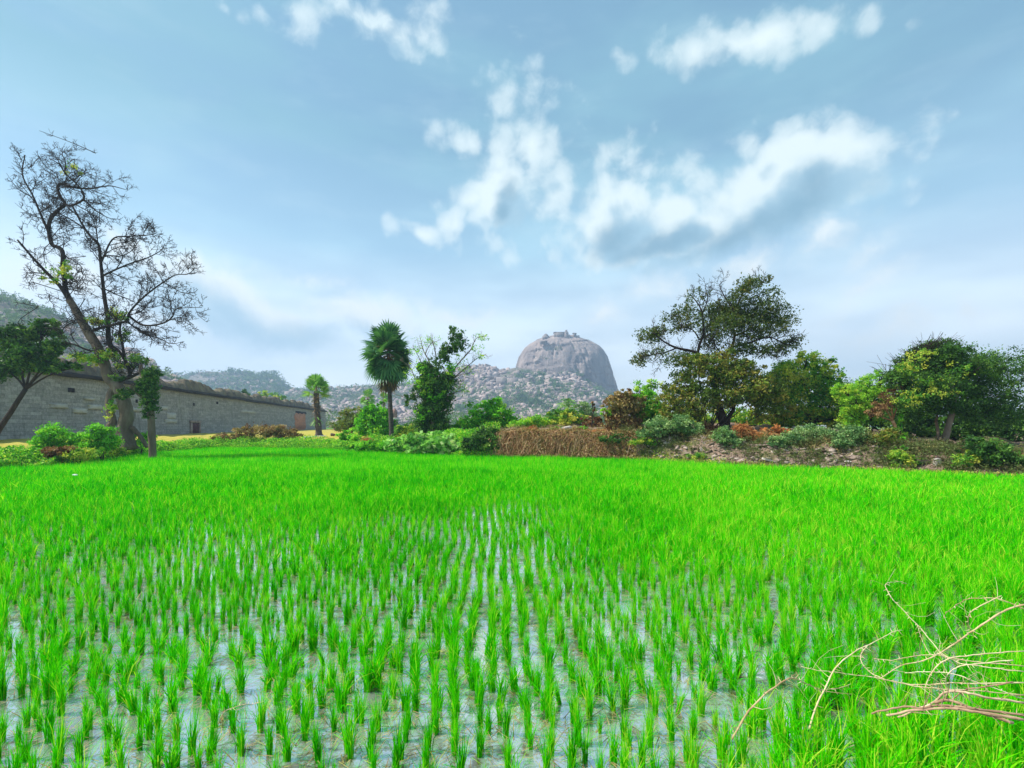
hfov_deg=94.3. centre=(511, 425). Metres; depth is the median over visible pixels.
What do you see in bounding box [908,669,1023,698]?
thorny branch
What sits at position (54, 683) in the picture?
rice tuft
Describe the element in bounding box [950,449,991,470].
bank bush
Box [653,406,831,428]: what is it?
thicket
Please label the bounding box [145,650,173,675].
rice tuft
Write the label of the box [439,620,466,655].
rice tuft
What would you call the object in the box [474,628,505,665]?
rice tuft
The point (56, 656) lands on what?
rice tuft
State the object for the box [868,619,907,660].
rice tuft
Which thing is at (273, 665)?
rice tuft
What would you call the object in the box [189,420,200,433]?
door
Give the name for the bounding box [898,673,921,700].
rice tuft
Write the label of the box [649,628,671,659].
rice tuft
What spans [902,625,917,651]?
rice tuft
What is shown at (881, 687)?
rice tuft
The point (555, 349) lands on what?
cliff scrub
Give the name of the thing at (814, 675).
rice tuft
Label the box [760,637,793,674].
rice tuft
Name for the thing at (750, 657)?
rice tuft
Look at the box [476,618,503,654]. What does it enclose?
rice tuft
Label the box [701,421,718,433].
bank bush
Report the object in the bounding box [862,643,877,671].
rice tuft
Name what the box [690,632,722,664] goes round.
rice tuft
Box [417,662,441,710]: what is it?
rice tuft
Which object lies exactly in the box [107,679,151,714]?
rice tuft
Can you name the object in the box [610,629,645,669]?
rice tuft
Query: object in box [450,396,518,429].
creeper mound
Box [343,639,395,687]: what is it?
rice tuft
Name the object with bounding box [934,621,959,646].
rice tuft
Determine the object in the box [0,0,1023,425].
sky
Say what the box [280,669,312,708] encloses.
rice tuft
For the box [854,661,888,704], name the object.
rice tuft
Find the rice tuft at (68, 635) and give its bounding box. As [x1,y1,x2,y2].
[56,617,83,648]
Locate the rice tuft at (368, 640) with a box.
[350,620,382,654]
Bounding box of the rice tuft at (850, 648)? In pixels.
[841,635,871,671]
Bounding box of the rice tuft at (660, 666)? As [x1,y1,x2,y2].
[653,650,680,682]
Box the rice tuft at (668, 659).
[665,639,678,672]
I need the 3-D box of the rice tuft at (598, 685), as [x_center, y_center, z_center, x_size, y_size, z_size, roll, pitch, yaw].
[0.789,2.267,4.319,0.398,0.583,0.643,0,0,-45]
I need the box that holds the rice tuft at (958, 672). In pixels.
[925,644,1002,688]
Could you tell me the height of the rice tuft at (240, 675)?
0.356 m
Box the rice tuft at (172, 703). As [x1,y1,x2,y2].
[152,678,190,714]
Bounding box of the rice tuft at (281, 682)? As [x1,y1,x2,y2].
[255,668,293,698]
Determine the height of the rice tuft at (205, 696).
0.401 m
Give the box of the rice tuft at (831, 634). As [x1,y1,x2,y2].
[808,614,859,647]
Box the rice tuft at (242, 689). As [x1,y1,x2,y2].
[233,673,250,695]
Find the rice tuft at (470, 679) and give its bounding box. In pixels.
[450,651,496,690]
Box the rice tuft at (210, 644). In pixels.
[194,625,227,660]
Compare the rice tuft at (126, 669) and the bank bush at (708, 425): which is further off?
the bank bush at (708, 425)
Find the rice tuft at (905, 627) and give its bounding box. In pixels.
[883,614,917,646]
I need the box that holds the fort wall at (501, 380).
[496,377,533,384]
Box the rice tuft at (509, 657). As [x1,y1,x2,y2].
[506,648,516,665]
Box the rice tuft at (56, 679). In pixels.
[49,667,61,690]
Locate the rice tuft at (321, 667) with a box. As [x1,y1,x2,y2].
[309,658,328,681]
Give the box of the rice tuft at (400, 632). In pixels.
[394,615,413,640]
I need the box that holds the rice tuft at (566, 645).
[552,631,576,663]
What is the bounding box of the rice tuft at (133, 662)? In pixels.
[113,633,158,674]
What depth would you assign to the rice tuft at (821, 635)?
4.94 m
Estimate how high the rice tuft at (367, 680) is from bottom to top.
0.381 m
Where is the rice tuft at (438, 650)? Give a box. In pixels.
[430,629,446,656]
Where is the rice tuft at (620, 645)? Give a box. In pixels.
[616,630,629,656]
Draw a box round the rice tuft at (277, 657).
[262,644,289,674]
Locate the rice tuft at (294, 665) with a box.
[263,643,310,679]
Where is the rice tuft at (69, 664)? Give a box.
[53,649,95,675]
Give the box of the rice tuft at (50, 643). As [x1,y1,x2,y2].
[39,638,65,653]
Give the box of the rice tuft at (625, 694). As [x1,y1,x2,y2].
[606,664,647,710]
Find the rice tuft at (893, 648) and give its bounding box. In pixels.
[877,627,915,649]
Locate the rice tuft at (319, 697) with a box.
[312,673,332,708]
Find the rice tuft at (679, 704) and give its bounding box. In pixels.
[672,683,694,713]
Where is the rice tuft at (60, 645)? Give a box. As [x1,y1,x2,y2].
[44,627,84,661]
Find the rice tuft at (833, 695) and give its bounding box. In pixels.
[801,653,885,709]
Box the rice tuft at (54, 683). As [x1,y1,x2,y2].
[31,664,115,703]
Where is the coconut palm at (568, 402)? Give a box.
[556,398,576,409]
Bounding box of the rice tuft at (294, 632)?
[276,616,318,650]
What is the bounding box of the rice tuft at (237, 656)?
[222,635,255,668]
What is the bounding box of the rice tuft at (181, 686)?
[172,668,194,690]
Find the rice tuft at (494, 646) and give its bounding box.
[481,637,504,662]
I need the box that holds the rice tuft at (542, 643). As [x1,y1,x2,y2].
[529,627,556,655]
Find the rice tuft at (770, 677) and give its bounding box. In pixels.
[761,649,790,689]
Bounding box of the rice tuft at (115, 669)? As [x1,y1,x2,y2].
[111,649,133,673]
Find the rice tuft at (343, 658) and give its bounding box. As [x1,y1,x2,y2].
[336,637,365,675]
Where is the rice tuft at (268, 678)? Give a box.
[238,653,283,690]
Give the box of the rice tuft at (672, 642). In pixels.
[665,620,687,650]
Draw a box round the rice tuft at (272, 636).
[256,622,287,652]
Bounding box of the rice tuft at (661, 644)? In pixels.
[643,630,668,656]
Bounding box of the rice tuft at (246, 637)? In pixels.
[238,619,256,649]
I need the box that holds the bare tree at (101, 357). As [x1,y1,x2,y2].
[5,128,210,449]
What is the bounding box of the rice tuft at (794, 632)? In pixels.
[789,621,806,645]
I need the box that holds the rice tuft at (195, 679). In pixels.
[179,655,226,705]
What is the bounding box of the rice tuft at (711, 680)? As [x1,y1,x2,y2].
[692,651,738,700]
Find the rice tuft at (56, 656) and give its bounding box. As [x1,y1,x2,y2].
[36,645,76,674]
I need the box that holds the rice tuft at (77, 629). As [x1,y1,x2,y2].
[66,611,93,648]
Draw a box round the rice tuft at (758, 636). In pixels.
[748,616,767,646]
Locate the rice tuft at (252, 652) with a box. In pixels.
[228,632,260,657]
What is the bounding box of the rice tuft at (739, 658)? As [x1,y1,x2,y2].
[728,636,759,674]
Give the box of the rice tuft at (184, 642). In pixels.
[173,631,197,654]
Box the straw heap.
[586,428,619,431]
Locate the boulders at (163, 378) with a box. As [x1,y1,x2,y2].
[0,311,178,381]
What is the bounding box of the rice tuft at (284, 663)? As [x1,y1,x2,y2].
[270,654,303,687]
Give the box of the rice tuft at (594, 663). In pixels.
[586,653,609,674]
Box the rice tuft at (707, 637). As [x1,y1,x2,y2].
[691,621,714,649]
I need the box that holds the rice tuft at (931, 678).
[885,650,943,695]
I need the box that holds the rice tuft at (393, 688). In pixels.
[371,660,403,698]
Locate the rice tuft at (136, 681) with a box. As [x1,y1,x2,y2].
[121,663,149,687]
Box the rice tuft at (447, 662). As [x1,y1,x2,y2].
[442,650,454,674]
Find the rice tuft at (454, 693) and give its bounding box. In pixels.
[439,671,470,712]
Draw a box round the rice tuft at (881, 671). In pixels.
[854,653,908,690]
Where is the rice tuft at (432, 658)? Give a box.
[420,640,443,667]
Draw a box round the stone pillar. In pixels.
[933,458,940,465]
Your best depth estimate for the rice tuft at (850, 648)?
4.65 m
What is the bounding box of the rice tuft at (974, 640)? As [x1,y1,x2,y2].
[946,613,995,651]
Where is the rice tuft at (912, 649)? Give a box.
[889,632,926,674]
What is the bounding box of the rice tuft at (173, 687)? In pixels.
[159,662,186,698]
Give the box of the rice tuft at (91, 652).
[80,640,103,661]
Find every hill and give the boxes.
[0,295,172,379]
[180,371,284,396]
[282,367,826,426]
[516,335,617,394]
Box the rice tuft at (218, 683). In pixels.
[211,664,234,691]
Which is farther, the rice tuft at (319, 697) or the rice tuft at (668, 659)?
the rice tuft at (668, 659)
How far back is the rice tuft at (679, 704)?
3.96 m
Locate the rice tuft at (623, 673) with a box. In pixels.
[599,658,640,689]
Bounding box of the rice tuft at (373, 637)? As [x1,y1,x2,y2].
[361,617,379,646]
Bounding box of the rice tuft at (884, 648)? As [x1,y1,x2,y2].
[860,630,901,666]
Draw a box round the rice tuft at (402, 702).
[392,674,424,710]
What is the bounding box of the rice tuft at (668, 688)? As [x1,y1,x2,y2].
[658,670,678,704]
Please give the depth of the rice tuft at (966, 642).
4.90 m
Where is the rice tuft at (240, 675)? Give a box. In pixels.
[224,656,254,693]
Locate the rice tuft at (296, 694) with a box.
[279,674,316,714]
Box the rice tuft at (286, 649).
[272,632,297,666]
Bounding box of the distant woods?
[324,405,644,428]
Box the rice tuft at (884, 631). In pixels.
[876,623,896,639]
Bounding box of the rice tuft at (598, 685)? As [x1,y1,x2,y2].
[572,643,617,695]
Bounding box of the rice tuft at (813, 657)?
[789,640,831,682]
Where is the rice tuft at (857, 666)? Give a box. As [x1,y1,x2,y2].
[841,653,872,679]
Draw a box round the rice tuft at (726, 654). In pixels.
[721,641,734,666]
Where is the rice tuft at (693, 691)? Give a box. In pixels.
[676,671,712,697]
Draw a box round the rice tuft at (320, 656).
[311,643,330,671]
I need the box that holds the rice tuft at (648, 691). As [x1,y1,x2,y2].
[635,668,664,702]
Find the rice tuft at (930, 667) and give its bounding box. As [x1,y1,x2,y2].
[891,645,950,683]
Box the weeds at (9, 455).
[0,421,500,467]
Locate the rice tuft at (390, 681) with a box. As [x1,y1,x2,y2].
[375,670,400,695]
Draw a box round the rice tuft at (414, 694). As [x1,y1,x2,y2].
[400,679,425,711]
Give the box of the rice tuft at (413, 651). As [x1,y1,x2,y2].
[394,635,438,670]
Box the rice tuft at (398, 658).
[387,637,411,673]
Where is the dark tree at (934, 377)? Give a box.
[870,332,1023,441]
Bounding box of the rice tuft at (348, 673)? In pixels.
[340,659,362,693]
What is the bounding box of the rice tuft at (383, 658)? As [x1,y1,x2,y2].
[366,637,395,671]
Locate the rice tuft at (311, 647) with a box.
[304,629,326,652]
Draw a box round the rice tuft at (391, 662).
[376,637,413,668]
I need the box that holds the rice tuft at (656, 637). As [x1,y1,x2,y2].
[647,618,665,647]
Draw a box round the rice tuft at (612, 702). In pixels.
[592,669,640,712]
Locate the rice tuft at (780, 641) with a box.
[776,632,784,651]
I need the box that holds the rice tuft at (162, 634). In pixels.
[156,624,169,650]
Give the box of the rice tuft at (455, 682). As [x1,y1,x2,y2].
[430,664,468,698]
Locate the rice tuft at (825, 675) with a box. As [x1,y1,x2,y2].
[802,661,851,693]
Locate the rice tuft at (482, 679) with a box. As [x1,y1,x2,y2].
[469,656,501,706]
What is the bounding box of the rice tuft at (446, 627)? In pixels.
[429,606,460,646]
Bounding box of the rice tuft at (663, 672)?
[652,652,679,699]
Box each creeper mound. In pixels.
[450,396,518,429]
[460,425,501,451]
[599,388,647,430]
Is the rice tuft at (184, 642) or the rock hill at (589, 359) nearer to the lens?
the rice tuft at (184, 642)
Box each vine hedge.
[340,439,385,451]
[383,430,465,453]
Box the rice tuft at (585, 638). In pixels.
[575,619,600,657]
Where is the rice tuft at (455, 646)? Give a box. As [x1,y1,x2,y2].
[433,629,464,664]
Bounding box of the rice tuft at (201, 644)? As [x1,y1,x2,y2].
[192,628,216,651]
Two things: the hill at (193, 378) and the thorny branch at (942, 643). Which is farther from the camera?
the hill at (193, 378)
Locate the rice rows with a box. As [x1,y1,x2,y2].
[0,445,1023,767]
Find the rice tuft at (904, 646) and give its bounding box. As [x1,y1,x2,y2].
[894,631,916,656]
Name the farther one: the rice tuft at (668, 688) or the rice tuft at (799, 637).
the rice tuft at (799, 637)
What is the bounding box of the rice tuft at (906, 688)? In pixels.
[887,667,921,709]
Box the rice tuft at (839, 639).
[828,630,848,652]
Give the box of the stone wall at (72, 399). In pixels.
[0,350,327,439]
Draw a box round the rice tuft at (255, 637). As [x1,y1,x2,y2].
[242,630,264,651]
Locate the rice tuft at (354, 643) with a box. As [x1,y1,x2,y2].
[343,623,361,648]
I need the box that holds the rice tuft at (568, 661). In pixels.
[554,651,589,677]
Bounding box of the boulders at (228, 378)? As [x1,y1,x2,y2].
[176,371,288,394]
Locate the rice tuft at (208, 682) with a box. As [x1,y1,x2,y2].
[191,666,229,694]
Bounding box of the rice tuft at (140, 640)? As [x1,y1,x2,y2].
[123,624,154,654]
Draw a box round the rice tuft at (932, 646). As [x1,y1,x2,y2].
[915,632,950,661]
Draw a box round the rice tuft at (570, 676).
[561,655,586,682]
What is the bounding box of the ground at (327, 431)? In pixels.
[0,422,1023,473]
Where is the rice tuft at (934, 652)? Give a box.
[927,639,944,662]
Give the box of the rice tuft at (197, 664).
[178,651,210,675]
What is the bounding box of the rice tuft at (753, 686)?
[721,666,779,710]
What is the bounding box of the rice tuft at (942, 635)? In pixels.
[934,618,960,646]
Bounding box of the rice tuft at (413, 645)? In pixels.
[401,634,424,655]
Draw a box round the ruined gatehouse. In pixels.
[549,371,567,376]
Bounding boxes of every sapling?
[591,401,595,426]
[633,378,663,399]
[891,413,908,441]
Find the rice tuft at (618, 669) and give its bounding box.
[607,652,628,681]
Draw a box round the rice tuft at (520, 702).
[510,677,542,709]
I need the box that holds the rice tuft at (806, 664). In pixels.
[784,644,822,684]
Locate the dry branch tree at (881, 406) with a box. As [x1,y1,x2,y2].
[863,383,910,434]
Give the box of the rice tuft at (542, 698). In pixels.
[521,668,565,714]
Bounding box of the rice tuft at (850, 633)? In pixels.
[838,622,864,645]
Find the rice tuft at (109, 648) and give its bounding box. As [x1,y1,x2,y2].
[100,632,119,652]
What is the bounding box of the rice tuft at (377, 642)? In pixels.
[359,630,397,668]
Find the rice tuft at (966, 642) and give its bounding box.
[955,625,980,653]
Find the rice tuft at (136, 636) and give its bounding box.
[132,626,141,646]
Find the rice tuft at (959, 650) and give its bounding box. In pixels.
[942,631,984,664]
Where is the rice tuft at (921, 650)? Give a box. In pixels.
[909,633,932,665]
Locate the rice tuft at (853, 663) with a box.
[825,643,874,680]
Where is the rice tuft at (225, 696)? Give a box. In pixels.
[202,670,252,710]
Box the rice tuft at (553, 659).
[536,635,564,664]
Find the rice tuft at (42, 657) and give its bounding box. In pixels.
[32,633,47,663]
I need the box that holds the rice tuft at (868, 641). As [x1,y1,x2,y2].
[857,622,878,645]
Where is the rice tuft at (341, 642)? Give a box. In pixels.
[329,627,357,664]
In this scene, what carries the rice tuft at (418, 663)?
on the paddy water
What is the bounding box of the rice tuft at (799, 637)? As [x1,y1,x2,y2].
[787,621,813,651]
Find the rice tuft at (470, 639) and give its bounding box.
[452,616,481,650]
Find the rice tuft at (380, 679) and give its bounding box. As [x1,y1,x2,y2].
[368,657,394,691]
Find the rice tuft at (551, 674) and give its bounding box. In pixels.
[542,663,562,693]
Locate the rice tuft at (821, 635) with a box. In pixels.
[816,623,832,654]
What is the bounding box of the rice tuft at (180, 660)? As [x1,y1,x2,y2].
[167,638,203,675]
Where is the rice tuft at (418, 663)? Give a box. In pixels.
[396,652,430,676]
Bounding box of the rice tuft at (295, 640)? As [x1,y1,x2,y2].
[277,620,309,656]
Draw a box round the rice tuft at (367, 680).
[350,652,387,692]
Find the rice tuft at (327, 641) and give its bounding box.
[322,624,339,652]
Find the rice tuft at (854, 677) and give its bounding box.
[822,662,880,693]
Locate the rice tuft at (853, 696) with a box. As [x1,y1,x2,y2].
[831,662,880,714]
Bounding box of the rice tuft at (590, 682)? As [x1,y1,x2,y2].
[576,665,608,703]
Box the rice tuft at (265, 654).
[250,632,277,666]
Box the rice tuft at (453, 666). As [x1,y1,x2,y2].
[434,647,472,682]
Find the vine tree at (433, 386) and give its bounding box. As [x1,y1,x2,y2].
[392,325,489,432]
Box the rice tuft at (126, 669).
[108,643,139,683]
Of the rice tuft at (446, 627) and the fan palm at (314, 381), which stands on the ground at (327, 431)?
the fan palm at (314, 381)
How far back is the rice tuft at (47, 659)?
4.67 m
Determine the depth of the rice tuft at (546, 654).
4.67 m
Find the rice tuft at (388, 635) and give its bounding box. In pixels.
[371,619,397,657]
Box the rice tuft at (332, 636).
[324,617,336,651]
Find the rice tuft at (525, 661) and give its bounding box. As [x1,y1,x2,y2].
[510,644,535,677]
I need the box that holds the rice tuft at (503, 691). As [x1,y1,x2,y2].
[488,664,517,706]
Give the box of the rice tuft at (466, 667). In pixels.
[451,640,485,672]
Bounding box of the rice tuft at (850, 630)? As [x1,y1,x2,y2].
[837,618,860,643]
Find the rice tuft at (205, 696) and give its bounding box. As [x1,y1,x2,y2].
[183,666,217,708]
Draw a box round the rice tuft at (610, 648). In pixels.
[595,631,633,670]
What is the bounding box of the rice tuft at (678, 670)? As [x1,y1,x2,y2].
[664,651,689,676]
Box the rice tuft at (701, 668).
[689,643,724,680]
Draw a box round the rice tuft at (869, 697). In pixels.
[862,680,883,710]
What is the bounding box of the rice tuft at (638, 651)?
[624,634,661,661]
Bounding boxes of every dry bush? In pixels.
[39,445,79,463]
[210,422,305,442]
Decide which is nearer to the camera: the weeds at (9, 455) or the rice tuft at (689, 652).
the rice tuft at (689, 652)
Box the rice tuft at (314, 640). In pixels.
[304,621,324,649]
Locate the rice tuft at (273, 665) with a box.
[262,649,282,680]
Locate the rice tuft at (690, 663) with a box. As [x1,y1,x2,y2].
[682,642,695,670]
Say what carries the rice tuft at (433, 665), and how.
in the paddy water
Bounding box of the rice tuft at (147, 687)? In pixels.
[133,669,160,702]
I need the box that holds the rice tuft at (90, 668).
[58,648,104,681]
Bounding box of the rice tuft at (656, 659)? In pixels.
[639,642,666,671]
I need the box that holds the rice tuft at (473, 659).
[464,648,482,672]
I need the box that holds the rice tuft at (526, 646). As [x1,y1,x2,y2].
[517,631,533,654]
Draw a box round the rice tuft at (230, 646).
[221,635,245,657]
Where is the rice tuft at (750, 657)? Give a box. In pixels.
[742,642,775,673]
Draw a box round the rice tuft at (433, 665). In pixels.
[420,653,444,685]
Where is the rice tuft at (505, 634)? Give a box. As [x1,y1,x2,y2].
[488,619,514,645]
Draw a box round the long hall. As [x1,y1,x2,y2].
[553,332,563,337]
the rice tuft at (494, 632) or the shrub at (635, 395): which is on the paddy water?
the rice tuft at (494, 632)
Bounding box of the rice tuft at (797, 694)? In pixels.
[784,681,804,711]
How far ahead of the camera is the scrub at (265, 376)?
921.14 m
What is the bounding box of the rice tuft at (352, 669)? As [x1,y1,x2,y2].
[343,657,357,683]
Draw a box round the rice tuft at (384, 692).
[376,681,394,714]
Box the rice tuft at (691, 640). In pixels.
[684,625,698,647]
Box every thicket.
[643,346,798,429]
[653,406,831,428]
[879,399,1023,441]
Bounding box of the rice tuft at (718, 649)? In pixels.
[694,628,732,663]
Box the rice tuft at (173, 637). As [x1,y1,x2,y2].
[170,632,185,643]
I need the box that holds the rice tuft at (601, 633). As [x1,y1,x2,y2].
[582,619,612,654]
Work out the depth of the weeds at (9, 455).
42.83 m
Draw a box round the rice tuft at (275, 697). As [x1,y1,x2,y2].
[266,666,291,705]
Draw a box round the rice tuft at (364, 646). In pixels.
[356,626,374,663]
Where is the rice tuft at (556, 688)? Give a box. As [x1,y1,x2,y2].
[543,674,568,705]
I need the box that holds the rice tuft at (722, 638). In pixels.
[707,610,740,648]
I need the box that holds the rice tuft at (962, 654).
[942,639,981,670]
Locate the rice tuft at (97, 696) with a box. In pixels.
[71,674,120,715]
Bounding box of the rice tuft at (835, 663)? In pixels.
[815,634,872,677]
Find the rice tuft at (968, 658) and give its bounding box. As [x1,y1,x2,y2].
[955,646,985,681]
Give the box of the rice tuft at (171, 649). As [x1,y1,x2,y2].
[150,633,194,666]
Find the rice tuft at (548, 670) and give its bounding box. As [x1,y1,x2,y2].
[532,661,558,681]
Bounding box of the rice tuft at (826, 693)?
[781,662,843,709]
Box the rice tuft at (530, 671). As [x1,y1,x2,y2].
[521,661,535,685]
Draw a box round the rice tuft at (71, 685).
[57,669,86,693]
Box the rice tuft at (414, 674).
[395,653,435,692]
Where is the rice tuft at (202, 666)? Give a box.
[189,657,217,676]
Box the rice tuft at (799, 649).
[782,624,812,661]
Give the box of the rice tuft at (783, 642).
[775,623,802,654]
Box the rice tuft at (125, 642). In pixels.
[109,626,146,655]
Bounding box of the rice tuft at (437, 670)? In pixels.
[427,656,454,687]
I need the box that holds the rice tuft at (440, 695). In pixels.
[429,677,454,710]
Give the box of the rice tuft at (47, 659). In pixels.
[25,631,80,667]
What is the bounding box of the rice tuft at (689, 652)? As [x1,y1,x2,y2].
[681,640,694,663]
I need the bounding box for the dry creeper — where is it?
[478,424,652,458]
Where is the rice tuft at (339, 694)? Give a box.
[327,666,372,713]
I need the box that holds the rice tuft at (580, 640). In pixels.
[570,623,594,651]
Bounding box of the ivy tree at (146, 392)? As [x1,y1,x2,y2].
[107,352,164,458]
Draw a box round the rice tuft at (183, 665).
[172,649,192,679]
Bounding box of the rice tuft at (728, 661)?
[716,645,740,678]
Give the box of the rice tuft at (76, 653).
[66,639,86,661]
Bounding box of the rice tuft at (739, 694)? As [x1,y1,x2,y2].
[727,676,758,703]
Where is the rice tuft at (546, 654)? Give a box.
[537,633,556,669]
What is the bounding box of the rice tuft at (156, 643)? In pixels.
[147,626,170,657]
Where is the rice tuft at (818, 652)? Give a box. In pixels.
[799,637,827,664]
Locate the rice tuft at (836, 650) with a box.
[824,631,865,666]
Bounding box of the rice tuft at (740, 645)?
[734,634,750,655]
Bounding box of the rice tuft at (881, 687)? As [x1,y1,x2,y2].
[866,668,897,705]
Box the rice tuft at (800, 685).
[780,664,811,699]
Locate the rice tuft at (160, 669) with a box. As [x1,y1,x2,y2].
[149,653,171,684]
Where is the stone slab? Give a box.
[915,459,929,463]
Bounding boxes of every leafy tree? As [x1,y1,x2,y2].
[0,315,84,432]
[760,350,867,431]
[829,366,906,431]
[841,382,931,429]
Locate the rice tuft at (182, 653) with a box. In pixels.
[166,639,198,668]
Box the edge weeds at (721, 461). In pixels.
[627,449,1023,477]
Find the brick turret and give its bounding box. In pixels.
[393,408,398,426]
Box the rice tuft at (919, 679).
[895,651,939,698]
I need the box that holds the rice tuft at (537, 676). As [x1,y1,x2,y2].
[521,656,561,695]
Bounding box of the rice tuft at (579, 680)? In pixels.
[567,657,590,697]
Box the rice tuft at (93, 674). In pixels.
[74,656,103,685]
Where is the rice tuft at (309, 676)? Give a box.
[293,664,318,693]
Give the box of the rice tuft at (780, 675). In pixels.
[770,649,792,680]
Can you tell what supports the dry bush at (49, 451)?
on the ground at (327, 431)
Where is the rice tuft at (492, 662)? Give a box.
[482,648,504,674]
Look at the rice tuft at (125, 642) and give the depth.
4.97 m
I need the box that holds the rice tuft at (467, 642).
[460,632,478,660]
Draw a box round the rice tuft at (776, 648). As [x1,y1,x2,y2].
[769,633,790,659]
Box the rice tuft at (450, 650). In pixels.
[441,628,462,659]
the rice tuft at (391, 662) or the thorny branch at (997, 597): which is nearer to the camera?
the thorny branch at (997, 597)
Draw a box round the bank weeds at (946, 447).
[613,423,1023,473]
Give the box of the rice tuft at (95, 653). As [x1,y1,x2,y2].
[82,643,105,664]
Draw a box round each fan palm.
[301,373,331,435]
[360,319,414,435]
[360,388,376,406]
[378,392,387,407]
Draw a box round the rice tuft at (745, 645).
[735,626,755,652]
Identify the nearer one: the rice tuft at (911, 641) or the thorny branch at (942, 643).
the thorny branch at (942, 643)
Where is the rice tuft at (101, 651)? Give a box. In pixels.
[65,644,116,677]
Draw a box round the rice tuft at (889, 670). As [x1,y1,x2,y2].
[871,647,905,686]
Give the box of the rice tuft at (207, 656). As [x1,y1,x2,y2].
[193,644,225,666]
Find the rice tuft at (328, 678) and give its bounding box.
[311,664,340,691]
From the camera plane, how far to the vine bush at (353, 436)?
46.88 m
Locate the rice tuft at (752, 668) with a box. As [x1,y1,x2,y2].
[725,647,762,684]
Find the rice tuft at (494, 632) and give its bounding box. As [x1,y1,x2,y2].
[481,622,505,642]
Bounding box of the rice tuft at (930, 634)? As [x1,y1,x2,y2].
[915,624,936,650]
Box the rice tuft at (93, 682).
[83,665,110,694]
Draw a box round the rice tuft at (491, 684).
[482,660,501,692]
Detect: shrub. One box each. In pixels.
[27,421,75,449]
[52,445,103,463]
[54,431,102,451]
[82,422,124,460]
[101,446,131,457]
[134,430,157,453]
[327,405,365,434]
[452,402,475,411]
[494,399,514,405]
[506,413,551,427]
[514,392,528,399]
[524,396,544,404]
[542,407,588,425]
[573,401,598,422]
[580,416,602,427]
[600,389,643,428]
[633,389,671,429]
[634,413,704,436]
[731,422,778,442]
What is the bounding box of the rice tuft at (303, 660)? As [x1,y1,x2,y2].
[299,651,304,668]
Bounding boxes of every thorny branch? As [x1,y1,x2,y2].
[217,683,273,724]
[731,663,849,739]
[801,603,1023,704]
[808,625,1023,728]
[870,571,1023,685]
[871,661,1023,735]
[905,643,1023,712]
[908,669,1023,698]
[943,579,1023,638]
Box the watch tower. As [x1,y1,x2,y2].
[564,330,569,338]
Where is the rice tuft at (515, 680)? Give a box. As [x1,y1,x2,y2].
[492,656,528,692]
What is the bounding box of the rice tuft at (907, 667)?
[886,642,932,682]
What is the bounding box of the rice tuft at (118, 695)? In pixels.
[85,658,138,703]
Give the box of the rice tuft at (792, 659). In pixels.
[784,635,820,670]
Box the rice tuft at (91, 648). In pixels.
[80,635,94,654]
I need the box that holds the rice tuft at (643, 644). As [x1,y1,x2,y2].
[638,632,647,655]
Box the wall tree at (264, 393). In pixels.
[257,390,286,399]
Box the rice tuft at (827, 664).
[798,639,844,681]
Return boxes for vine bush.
[335,427,369,440]
[352,399,398,436]
[378,423,423,438]
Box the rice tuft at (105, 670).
[79,650,135,685]
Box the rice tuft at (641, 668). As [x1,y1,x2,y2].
[634,652,659,681]
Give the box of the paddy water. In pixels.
[0,459,1023,767]
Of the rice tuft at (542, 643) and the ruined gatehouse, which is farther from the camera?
the ruined gatehouse
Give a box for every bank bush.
[597,432,641,447]
[627,436,660,447]
[685,451,706,458]
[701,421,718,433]
[709,425,743,447]
[759,424,790,434]
[766,428,805,447]
[794,422,841,441]
[826,422,876,448]
[865,426,903,445]
[884,444,923,467]
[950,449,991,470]
[954,434,1023,466]
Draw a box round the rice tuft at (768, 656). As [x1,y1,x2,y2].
[755,647,786,669]
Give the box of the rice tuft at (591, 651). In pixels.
[581,633,605,669]
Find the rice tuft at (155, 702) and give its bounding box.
[135,678,168,711]
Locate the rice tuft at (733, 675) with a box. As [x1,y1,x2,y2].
[721,659,750,689]
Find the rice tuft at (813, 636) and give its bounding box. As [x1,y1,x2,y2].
[804,621,822,648]
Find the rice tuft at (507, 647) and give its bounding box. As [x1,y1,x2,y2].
[498,631,523,662]
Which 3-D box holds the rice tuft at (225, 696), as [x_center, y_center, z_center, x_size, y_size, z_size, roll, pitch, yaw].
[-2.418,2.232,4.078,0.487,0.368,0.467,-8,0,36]
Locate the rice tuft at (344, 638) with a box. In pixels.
[333,625,353,653]
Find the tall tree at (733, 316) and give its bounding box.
[629,266,808,427]
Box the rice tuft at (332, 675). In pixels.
[315,653,338,687]
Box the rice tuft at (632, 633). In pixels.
[627,624,646,645]
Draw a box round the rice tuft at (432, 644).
[422,633,448,657]
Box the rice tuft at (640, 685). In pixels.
[620,657,664,693]
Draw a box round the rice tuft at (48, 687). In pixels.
[16,651,83,700]
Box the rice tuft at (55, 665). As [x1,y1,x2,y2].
[31,652,86,684]
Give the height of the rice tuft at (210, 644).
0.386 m
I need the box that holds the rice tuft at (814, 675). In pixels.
[798,662,835,699]
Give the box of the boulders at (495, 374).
[284,366,601,419]
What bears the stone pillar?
on the ground at (327, 431)
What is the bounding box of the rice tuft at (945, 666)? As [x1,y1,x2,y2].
[918,641,965,682]
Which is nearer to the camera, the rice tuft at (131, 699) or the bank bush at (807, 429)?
the rice tuft at (131, 699)
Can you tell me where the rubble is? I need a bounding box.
[595,434,886,468]
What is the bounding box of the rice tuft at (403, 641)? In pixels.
[390,626,415,653]
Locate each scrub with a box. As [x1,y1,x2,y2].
[0,288,185,379]
[169,367,301,397]
[278,365,613,421]
[535,345,578,371]

